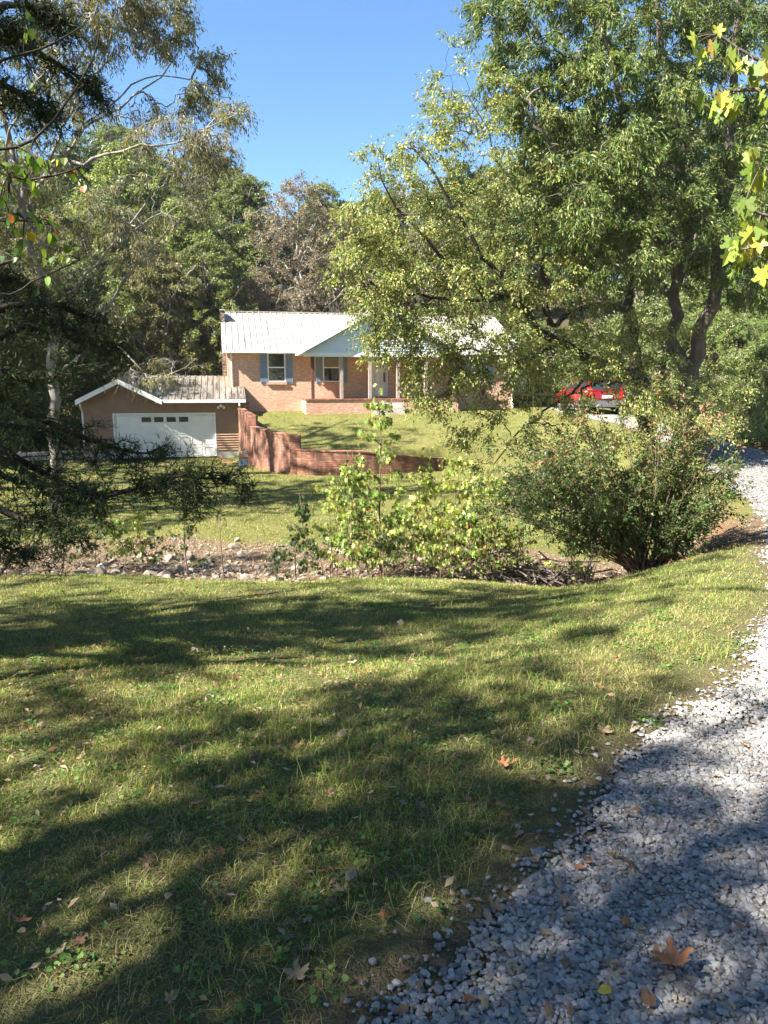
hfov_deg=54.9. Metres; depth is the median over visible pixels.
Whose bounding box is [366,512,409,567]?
sapling
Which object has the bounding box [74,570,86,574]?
rock
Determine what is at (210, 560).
rock
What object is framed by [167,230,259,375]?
forest tree
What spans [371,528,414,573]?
sapling
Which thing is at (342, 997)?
fallen leaf
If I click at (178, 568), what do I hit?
rock
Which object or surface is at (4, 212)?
forest tree
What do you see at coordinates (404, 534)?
sapling
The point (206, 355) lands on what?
understory shrub
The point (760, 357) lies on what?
understory shrub
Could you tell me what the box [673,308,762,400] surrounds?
understory shrub
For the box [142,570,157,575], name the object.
rock
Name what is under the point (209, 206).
forest tree
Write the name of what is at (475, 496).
sapling
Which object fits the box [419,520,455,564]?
sapling
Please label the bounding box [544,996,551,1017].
fallen leaf
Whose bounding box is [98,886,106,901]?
fallen leaf
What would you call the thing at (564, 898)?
fallen leaf
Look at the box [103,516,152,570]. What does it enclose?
sapling
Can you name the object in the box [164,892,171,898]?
fallen leaf
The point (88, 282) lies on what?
forest tree
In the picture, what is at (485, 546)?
sapling
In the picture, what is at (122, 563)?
rock
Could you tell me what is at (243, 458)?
carton
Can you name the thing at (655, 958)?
fallen leaf
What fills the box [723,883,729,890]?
fallen leaf
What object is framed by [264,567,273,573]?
rock
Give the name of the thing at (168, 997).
fallen leaf
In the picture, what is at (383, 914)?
fallen leaf
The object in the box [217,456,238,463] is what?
curved panel
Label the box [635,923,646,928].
fallen leaf
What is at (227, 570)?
rock
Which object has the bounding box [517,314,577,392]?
understory shrub
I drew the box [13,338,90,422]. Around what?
understory shrub
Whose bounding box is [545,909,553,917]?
fallen leaf
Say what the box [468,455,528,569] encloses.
sapling
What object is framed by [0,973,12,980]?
fallen leaf
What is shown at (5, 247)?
shade tree
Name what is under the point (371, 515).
sapling
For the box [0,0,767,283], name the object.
sky
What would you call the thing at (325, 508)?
sapling
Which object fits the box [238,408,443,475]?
retaining wall
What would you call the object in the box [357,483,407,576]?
sapling
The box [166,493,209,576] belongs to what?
sapling
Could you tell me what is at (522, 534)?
sapling
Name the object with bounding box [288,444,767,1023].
gravel
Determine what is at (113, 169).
forest tree
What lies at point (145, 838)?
fallen leaf
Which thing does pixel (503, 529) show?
sapling
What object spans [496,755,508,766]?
fallen leaf
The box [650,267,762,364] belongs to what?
understory shrub
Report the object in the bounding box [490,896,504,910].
fallen leaf
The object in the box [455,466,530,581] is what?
sapling
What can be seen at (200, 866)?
fallen leaf
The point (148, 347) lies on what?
understory shrub
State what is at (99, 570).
rock
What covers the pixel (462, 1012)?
fallen leaf
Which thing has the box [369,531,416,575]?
sapling
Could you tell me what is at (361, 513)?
sapling
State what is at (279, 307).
forest tree
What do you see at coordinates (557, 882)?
fallen leaf
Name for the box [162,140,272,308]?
forest tree
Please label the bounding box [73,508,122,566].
sapling
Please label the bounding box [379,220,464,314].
forest tree
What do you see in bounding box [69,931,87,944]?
fallen leaf
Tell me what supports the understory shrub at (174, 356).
on the ground at (388, 965)
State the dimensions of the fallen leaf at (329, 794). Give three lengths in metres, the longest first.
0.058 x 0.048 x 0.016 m
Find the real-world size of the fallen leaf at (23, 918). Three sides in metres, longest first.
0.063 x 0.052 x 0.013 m
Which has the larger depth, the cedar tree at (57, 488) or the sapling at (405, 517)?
the sapling at (405, 517)
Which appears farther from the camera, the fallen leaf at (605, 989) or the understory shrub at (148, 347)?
the understory shrub at (148, 347)
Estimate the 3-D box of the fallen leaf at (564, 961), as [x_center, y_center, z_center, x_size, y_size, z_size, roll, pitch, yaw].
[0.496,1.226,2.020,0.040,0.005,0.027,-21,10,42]
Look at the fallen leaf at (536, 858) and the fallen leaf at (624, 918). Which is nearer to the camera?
the fallen leaf at (624, 918)
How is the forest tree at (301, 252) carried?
on the ground at (388, 965)
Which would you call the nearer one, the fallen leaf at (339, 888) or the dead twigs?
the fallen leaf at (339, 888)
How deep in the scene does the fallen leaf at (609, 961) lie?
2.03 m
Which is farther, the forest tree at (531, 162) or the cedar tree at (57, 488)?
the forest tree at (531, 162)
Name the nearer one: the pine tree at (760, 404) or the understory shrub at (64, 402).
the pine tree at (760, 404)
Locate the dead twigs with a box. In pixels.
[571,541,601,583]
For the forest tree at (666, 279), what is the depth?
42.58 m
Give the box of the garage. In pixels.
[75,375,248,460]
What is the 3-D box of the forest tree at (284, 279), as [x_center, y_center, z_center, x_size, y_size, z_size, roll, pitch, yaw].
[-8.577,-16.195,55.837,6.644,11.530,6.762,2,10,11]
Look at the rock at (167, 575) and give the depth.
12.48 m
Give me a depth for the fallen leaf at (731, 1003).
1.89 m
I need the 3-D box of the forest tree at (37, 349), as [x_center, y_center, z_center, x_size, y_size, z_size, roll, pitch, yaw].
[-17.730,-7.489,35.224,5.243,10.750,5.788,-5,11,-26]
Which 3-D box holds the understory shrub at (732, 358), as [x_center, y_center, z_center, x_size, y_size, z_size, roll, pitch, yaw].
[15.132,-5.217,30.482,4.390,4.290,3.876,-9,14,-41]
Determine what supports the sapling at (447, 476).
on the ground at (388, 965)
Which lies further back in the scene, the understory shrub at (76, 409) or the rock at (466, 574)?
the understory shrub at (76, 409)
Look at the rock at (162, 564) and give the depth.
14.41 m
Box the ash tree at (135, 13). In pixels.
[0,0,259,512]
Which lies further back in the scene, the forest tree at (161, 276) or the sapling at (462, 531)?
the forest tree at (161, 276)
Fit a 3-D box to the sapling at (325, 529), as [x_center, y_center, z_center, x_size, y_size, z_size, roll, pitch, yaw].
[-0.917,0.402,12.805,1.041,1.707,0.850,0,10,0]
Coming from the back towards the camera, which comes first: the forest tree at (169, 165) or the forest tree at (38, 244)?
the forest tree at (169, 165)
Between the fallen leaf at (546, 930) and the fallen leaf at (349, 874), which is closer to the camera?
the fallen leaf at (546, 930)
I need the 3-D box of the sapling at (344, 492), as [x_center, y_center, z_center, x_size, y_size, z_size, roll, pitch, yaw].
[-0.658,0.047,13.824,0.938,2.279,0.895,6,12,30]
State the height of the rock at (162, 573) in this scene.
0.227 m
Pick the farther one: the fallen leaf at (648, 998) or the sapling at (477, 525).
the sapling at (477, 525)
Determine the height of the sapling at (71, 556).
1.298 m
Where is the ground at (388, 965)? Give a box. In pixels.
[0,285,767,1023]
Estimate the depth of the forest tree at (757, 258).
46.44 m
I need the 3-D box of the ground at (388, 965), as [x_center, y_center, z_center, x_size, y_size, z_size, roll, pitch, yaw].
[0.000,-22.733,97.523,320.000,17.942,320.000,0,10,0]
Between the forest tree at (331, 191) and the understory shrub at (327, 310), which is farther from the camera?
the forest tree at (331, 191)
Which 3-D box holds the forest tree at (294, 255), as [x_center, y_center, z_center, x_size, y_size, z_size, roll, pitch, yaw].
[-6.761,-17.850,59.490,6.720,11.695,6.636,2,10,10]
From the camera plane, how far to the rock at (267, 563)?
14.37 m
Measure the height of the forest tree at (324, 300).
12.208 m
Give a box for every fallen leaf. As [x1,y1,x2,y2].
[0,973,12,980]
[13,913,31,921]
[16,927,25,932]
[29,963,39,968]
[40,915,45,934]
[51,942,66,956]
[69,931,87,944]
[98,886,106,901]
[110,902,119,911]
[138,851,156,865]
[139,833,150,841]
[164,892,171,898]
[164,990,176,1003]
[196,860,202,870]
[219,846,224,854]
[250,750,260,759]
[254,790,263,795]
[282,959,309,979]
[287,739,300,748]
[324,787,333,796]
[328,895,337,905]
[331,882,350,891]
[338,730,345,736]
[340,991,346,1004]
[345,870,356,880]
[369,862,378,874]
[378,908,388,920]
[395,1002,412,1013]
[416,979,421,990]
[428,900,438,906]
[429,954,437,964]
[435,958,447,965]
[443,876,453,887]
[448,932,459,941]
[457,1009,468,1014]
[464,994,475,1000]
[478,995,487,1006]
[483,912,491,918]
[487,941,499,945]
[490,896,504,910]
[495,801,505,806]
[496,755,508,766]
[502,844,512,849]
[510,962,521,969]
[527,736,535,743]
[529,854,539,861]
[539,927,552,934]
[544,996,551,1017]
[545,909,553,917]
[554,871,560,888]
[555,893,571,906]
[560,957,570,965]
[564,913,574,920]
[567,1004,573,1015]
[573,864,585,868]
[580,807,590,814]
[582,855,591,863]
[596,724,613,735]
[597,984,611,993]
[598,822,613,826]
[601,954,617,968]
[606,850,622,857]
[619,915,630,926]
[622,859,635,870]
[628,806,642,811]
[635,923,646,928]
[641,988,655,1006]
[646,956,660,964]
[650,884,665,890]
[650,942,693,973]
[666,936,673,942]
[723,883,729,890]
[728,998,735,1009]
[731,920,750,930]
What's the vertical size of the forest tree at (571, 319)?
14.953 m
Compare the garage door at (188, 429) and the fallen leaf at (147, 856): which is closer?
the fallen leaf at (147, 856)
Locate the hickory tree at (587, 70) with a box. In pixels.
[450,0,767,462]
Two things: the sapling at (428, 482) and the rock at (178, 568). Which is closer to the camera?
the sapling at (428, 482)
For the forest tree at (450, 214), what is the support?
on the ground at (388, 965)
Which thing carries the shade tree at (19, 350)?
on the ground at (388, 965)
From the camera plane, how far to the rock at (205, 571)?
13.61 m
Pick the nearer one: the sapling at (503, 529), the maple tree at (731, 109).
the maple tree at (731, 109)
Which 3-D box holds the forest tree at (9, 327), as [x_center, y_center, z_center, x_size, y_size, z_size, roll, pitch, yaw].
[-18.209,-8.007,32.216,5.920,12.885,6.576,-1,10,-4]
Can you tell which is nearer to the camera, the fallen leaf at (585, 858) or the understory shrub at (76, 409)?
the fallen leaf at (585, 858)
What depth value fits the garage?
35.01 m
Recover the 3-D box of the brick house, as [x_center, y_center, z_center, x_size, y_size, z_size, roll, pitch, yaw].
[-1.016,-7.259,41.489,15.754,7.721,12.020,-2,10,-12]
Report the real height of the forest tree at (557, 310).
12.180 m
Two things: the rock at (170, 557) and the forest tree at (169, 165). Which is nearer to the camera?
the rock at (170, 557)
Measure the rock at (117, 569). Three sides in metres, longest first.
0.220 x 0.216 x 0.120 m
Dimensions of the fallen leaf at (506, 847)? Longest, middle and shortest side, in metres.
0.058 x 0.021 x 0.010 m
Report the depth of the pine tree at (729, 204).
37.85 m
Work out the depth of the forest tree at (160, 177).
62.40 m
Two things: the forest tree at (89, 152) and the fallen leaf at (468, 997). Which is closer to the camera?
the fallen leaf at (468, 997)
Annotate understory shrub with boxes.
[0,353,46,457]
[1,335,82,456]
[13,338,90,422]
[60,345,118,445]
[74,330,156,390]
[140,336,199,375]
[162,326,226,375]
[307,286,357,312]
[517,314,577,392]
[542,311,628,399]
[574,290,683,401]
[624,305,725,406]
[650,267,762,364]
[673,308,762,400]
[699,333,767,428]
[719,333,767,446]
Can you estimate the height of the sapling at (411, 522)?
1.816 m
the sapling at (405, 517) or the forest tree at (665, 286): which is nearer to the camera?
the sapling at (405, 517)
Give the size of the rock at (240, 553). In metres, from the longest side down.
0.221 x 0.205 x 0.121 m
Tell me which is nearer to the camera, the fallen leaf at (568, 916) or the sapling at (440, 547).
the fallen leaf at (568, 916)
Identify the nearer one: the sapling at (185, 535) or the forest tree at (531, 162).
the sapling at (185, 535)
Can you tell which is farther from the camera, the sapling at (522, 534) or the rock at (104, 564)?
the rock at (104, 564)
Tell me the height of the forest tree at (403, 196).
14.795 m
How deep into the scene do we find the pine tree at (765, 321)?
31.35 m
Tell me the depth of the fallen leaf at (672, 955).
2.00 m
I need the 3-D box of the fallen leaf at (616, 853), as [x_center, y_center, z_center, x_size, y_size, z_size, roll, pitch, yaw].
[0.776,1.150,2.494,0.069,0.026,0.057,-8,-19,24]
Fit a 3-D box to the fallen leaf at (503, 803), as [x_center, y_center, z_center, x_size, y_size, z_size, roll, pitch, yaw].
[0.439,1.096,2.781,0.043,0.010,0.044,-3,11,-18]
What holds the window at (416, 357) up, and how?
in the brick house
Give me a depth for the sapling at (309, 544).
12.38 m
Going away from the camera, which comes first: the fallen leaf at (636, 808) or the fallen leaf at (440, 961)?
the fallen leaf at (440, 961)
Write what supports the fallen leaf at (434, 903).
on the ground at (388, 965)
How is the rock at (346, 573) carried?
on the ground at (388, 965)
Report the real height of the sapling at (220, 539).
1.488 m
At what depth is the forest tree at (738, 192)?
50.06 m
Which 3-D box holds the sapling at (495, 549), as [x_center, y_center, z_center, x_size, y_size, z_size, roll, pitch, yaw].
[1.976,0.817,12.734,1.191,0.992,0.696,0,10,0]
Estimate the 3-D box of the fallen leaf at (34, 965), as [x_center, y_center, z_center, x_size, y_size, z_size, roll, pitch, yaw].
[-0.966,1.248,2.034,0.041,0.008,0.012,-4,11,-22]
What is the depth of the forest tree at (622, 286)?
44.01 m
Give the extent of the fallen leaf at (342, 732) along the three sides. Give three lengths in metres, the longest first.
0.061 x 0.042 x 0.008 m
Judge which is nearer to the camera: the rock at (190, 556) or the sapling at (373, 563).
the sapling at (373, 563)
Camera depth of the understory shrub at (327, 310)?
47.69 m
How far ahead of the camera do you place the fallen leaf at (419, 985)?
1.95 m
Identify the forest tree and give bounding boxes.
[0,137,56,251]
[0,178,57,330]
[0,236,29,393]
[0,243,73,452]
[2,203,116,354]
[28,131,120,299]
[45,257,131,445]
[46,120,169,328]
[49,195,174,381]
[59,138,196,344]
[107,227,221,377]
[113,136,165,346]
[123,194,245,349]
[154,153,189,201]
[161,158,264,313]
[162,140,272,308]
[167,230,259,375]
[177,166,295,328]
[236,168,366,312]
[236,268,301,311]
[245,216,313,311]
[282,179,348,301]
[282,214,338,305]
[295,204,395,312]
[312,200,375,307]
[334,184,430,312]
[374,179,448,307]
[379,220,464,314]
[415,154,506,314]
[425,175,495,314]
[445,184,562,350]
[480,150,535,265]
[499,161,579,322]
[518,142,564,317]
[523,122,599,343]
[543,115,674,338]
[596,215,638,306]
[620,109,707,334]
[633,103,756,310]
[704,86,767,281]
[726,152,767,311]
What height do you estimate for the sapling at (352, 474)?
2.212 m
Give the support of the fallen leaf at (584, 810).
on the gravel
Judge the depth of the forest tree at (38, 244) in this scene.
41.29 m
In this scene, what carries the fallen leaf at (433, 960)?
on the ground at (388, 965)
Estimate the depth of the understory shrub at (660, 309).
37.85 m
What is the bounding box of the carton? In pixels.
[238,451,247,465]
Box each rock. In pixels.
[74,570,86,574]
[89,567,106,574]
[97,562,109,567]
[111,568,122,572]
[120,560,131,565]
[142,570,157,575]
[152,562,164,567]
[157,570,173,576]
[163,574,172,578]
[164,554,175,560]
[172,564,185,573]
[183,553,194,560]
[201,569,209,574]
[202,557,211,563]
[222,569,232,573]
[228,543,240,549]
[236,550,245,556]
[240,573,256,580]
[254,564,263,568]
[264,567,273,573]
[266,561,275,566]
[291,563,307,570]
[341,570,350,575]
[462,572,471,576]
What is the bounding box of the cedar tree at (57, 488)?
[0,0,268,593]
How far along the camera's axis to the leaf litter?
5.18 m
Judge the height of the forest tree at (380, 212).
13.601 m
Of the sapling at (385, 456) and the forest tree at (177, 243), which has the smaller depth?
the sapling at (385, 456)
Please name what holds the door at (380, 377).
in the brick house
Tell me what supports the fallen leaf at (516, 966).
on the gravel
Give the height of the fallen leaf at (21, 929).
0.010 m
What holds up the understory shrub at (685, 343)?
on the ground at (388, 965)
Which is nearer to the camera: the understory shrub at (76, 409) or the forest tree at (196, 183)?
the understory shrub at (76, 409)
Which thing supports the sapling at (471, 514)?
on the ground at (388, 965)
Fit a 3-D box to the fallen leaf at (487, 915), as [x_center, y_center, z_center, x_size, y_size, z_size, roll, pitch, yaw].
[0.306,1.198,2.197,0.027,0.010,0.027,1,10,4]
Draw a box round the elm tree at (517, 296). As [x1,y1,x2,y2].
[317,29,762,485]
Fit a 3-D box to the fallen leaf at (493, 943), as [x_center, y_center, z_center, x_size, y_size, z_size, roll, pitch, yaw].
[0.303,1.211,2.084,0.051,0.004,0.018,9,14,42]
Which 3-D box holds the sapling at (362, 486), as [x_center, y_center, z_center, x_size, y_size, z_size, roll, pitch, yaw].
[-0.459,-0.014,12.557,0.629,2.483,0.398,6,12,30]
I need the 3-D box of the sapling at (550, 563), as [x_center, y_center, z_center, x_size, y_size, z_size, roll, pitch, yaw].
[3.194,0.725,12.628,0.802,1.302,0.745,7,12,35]
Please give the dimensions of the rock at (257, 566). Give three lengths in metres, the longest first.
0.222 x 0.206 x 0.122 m
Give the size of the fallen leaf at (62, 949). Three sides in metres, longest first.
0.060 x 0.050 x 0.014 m
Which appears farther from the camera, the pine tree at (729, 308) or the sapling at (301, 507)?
the pine tree at (729, 308)
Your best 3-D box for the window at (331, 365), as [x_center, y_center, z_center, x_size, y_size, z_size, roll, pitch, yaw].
[-2.682,-7.311,37.792,1.010,1.583,0.190,-2,10,-12]
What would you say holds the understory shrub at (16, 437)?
on the ground at (388, 965)
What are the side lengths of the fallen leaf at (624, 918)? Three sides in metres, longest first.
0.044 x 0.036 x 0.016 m
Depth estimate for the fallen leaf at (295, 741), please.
3.49 m
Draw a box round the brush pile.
[467,546,612,587]
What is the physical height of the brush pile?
1.267 m
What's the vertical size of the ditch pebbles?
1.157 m
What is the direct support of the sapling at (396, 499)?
on the ground at (388, 965)
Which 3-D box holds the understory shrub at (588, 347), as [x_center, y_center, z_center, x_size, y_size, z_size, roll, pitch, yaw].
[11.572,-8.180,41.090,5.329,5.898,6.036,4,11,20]
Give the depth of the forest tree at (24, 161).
55.11 m
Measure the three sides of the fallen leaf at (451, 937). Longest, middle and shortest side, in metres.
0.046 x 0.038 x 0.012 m
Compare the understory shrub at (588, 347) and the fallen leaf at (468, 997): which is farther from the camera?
the understory shrub at (588, 347)
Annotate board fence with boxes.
[5,448,93,460]
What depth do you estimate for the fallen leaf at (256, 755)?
3.36 m
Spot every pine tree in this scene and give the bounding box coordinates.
[670,183,765,334]
[688,159,767,354]
[718,287,767,355]
[741,387,767,448]
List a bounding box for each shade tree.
[0,227,31,383]
[0,239,24,264]
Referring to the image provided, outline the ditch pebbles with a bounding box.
[0,534,750,587]
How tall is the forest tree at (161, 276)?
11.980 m
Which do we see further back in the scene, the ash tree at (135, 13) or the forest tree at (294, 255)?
the forest tree at (294, 255)
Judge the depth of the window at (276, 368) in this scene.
37.25 m
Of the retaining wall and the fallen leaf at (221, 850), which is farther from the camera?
the retaining wall
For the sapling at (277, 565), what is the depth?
12.49 m
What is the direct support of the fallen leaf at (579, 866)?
on the gravel
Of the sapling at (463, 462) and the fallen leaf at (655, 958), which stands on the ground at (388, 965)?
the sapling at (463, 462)
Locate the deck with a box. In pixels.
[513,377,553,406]
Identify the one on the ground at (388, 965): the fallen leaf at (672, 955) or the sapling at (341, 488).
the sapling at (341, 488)
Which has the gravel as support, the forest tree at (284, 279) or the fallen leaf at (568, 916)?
the fallen leaf at (568, 916)
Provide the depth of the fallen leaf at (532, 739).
3.33 m
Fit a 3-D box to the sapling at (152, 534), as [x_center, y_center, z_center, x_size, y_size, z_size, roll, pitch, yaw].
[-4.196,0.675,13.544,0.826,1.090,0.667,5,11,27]
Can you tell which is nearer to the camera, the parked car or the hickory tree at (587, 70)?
the hickory tree at (587, 70)
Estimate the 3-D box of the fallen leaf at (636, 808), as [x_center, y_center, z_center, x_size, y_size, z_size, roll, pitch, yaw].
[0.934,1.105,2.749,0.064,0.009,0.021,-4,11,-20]
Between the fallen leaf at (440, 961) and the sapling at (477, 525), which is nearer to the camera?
the fallen leaf at (440, 961)
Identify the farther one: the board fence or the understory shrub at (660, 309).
the understory shrub at (660, 309)
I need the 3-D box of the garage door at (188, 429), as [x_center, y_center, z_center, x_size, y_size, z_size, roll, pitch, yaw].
[-10.338,-3.610,35.070,4.515,2.012,0.060,-2,10,-12]
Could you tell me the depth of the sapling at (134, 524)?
13.75 m
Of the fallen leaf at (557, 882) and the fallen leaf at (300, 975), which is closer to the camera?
the fallen leaf at (300, 975)
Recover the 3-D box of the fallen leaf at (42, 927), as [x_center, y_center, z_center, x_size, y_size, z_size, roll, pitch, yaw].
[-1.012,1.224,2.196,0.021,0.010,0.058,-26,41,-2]
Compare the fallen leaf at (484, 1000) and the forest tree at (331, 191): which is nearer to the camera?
the fallen leaf at (484, 1000)
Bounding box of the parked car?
[557,379,625,412]
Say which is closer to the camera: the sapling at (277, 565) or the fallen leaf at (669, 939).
the fallen leaf at (669, 939)
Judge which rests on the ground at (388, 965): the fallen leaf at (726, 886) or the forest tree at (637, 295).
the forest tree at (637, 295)
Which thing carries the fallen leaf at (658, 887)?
on the gravel
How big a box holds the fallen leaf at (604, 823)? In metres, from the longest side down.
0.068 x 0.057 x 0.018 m
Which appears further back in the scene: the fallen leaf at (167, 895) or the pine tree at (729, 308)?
the pine tree at (729, 308)
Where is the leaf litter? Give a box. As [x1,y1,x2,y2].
[0,502,767,999]
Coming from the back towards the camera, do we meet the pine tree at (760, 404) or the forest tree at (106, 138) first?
the forest tree at (106, 138)
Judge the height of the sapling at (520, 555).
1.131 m
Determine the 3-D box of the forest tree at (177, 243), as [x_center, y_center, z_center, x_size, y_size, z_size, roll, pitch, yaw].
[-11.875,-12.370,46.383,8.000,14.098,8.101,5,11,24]
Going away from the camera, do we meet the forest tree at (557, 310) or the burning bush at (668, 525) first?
the burning bush at (668, 525)
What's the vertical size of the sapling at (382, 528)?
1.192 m
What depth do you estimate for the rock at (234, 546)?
15.68 m
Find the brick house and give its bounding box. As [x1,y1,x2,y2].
[219,307,515,414]
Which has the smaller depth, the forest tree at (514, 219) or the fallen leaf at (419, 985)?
the fallen leaf at (419, 985)
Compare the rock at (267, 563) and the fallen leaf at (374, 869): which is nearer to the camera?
the fallen leaf at (374, 869)
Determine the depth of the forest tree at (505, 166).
58.76 m
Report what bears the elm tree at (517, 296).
on the ground at (388, 965)
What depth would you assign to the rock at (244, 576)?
13.27 m
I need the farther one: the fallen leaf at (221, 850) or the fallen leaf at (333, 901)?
the fallen leaf at (221, 850)
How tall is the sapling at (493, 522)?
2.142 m
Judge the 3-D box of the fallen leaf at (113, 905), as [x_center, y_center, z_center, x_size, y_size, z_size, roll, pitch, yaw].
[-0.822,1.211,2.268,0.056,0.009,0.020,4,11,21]
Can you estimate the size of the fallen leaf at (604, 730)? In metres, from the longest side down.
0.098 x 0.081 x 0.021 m
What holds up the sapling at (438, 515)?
on the ground at (388, 965)
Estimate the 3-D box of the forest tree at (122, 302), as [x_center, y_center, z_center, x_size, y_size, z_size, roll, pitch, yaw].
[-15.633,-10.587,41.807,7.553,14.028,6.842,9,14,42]
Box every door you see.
[114,414,215,457]
[373,357,385,395]
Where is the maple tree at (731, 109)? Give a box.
[686,23,767,292]
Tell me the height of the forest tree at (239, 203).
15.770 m
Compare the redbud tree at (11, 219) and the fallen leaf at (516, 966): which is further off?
the redbud tree at (11, 219)
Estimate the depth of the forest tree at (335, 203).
58.23 m
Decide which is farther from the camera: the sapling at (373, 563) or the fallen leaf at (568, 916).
the sapling at (373, 563)
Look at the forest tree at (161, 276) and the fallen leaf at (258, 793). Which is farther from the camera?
the forest tree at (161, 276)
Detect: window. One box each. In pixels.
[267,353,286,384]
[322,357,339,384]
[410,357,430,384]
[471,356,486,383]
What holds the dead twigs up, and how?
on the ground at (388, 965)
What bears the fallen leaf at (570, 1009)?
on the gravel
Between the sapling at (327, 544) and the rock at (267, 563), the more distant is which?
the rock at (267, 563)
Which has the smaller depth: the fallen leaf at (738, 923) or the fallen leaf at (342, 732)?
the fallen leaf at (738, 923)
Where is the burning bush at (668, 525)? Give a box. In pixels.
[464,371,756,574]
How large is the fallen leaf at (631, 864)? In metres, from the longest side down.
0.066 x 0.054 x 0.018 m
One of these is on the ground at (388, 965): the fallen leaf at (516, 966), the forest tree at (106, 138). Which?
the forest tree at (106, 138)
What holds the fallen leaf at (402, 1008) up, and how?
on the gravel
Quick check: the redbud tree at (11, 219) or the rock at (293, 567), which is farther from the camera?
the rock at (293, 567)
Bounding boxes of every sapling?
[37,513,84,566]
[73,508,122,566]
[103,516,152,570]
[124,511,158,572]
[139,520,183,571]
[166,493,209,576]
[215,500,226,580]
[265,546,291,581]
[275,495,313,579]
[296,538,334,578]
[297,532,349,575]
[304,473,363,576]
[313,486,355,578]
[315,480,362,577]
[319,451,393,575]
[323,454,375,571]
[332,496,378,575]
[341,382,430,576]
[341,464,384,567]
[341,538,404,576]
[346,438,377,578]
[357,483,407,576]
[364,515,405,576]
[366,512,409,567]
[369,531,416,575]
[371,505,428,574]
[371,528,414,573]
[376,513,434,572]
[377,476,425,574]
[381,492,440,577]
[394,483,471,575]
[406,447,454,578]
[415,459,466,576]
[418,542,469,578]
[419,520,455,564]
[425,501,464,575]
[426,500,493,579]
[427,442,480,578]
[445,495,499,580]
[446,486,504,572]
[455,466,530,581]
[455,475,502,579]
[460,539,508,579]
[463,531,529,581]
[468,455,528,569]
[469,468,518,581]
[481,521,530,572]
[491,522,546,575]
[500,523,538,575]
[543,529,599,584]
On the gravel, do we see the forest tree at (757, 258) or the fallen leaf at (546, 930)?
the fallen leaf at (546, 930)
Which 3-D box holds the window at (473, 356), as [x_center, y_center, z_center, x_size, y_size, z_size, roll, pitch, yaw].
[5.071,-7.626,39.410,0.961,1.645,0.190,-2,10,-12]
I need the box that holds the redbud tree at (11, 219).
[0,11,100,295]
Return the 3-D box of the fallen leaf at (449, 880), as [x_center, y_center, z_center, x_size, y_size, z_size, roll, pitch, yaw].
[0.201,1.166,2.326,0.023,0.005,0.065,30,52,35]
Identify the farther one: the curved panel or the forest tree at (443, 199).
the forest tree at (443, 199)
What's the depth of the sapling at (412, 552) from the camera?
13.75 m

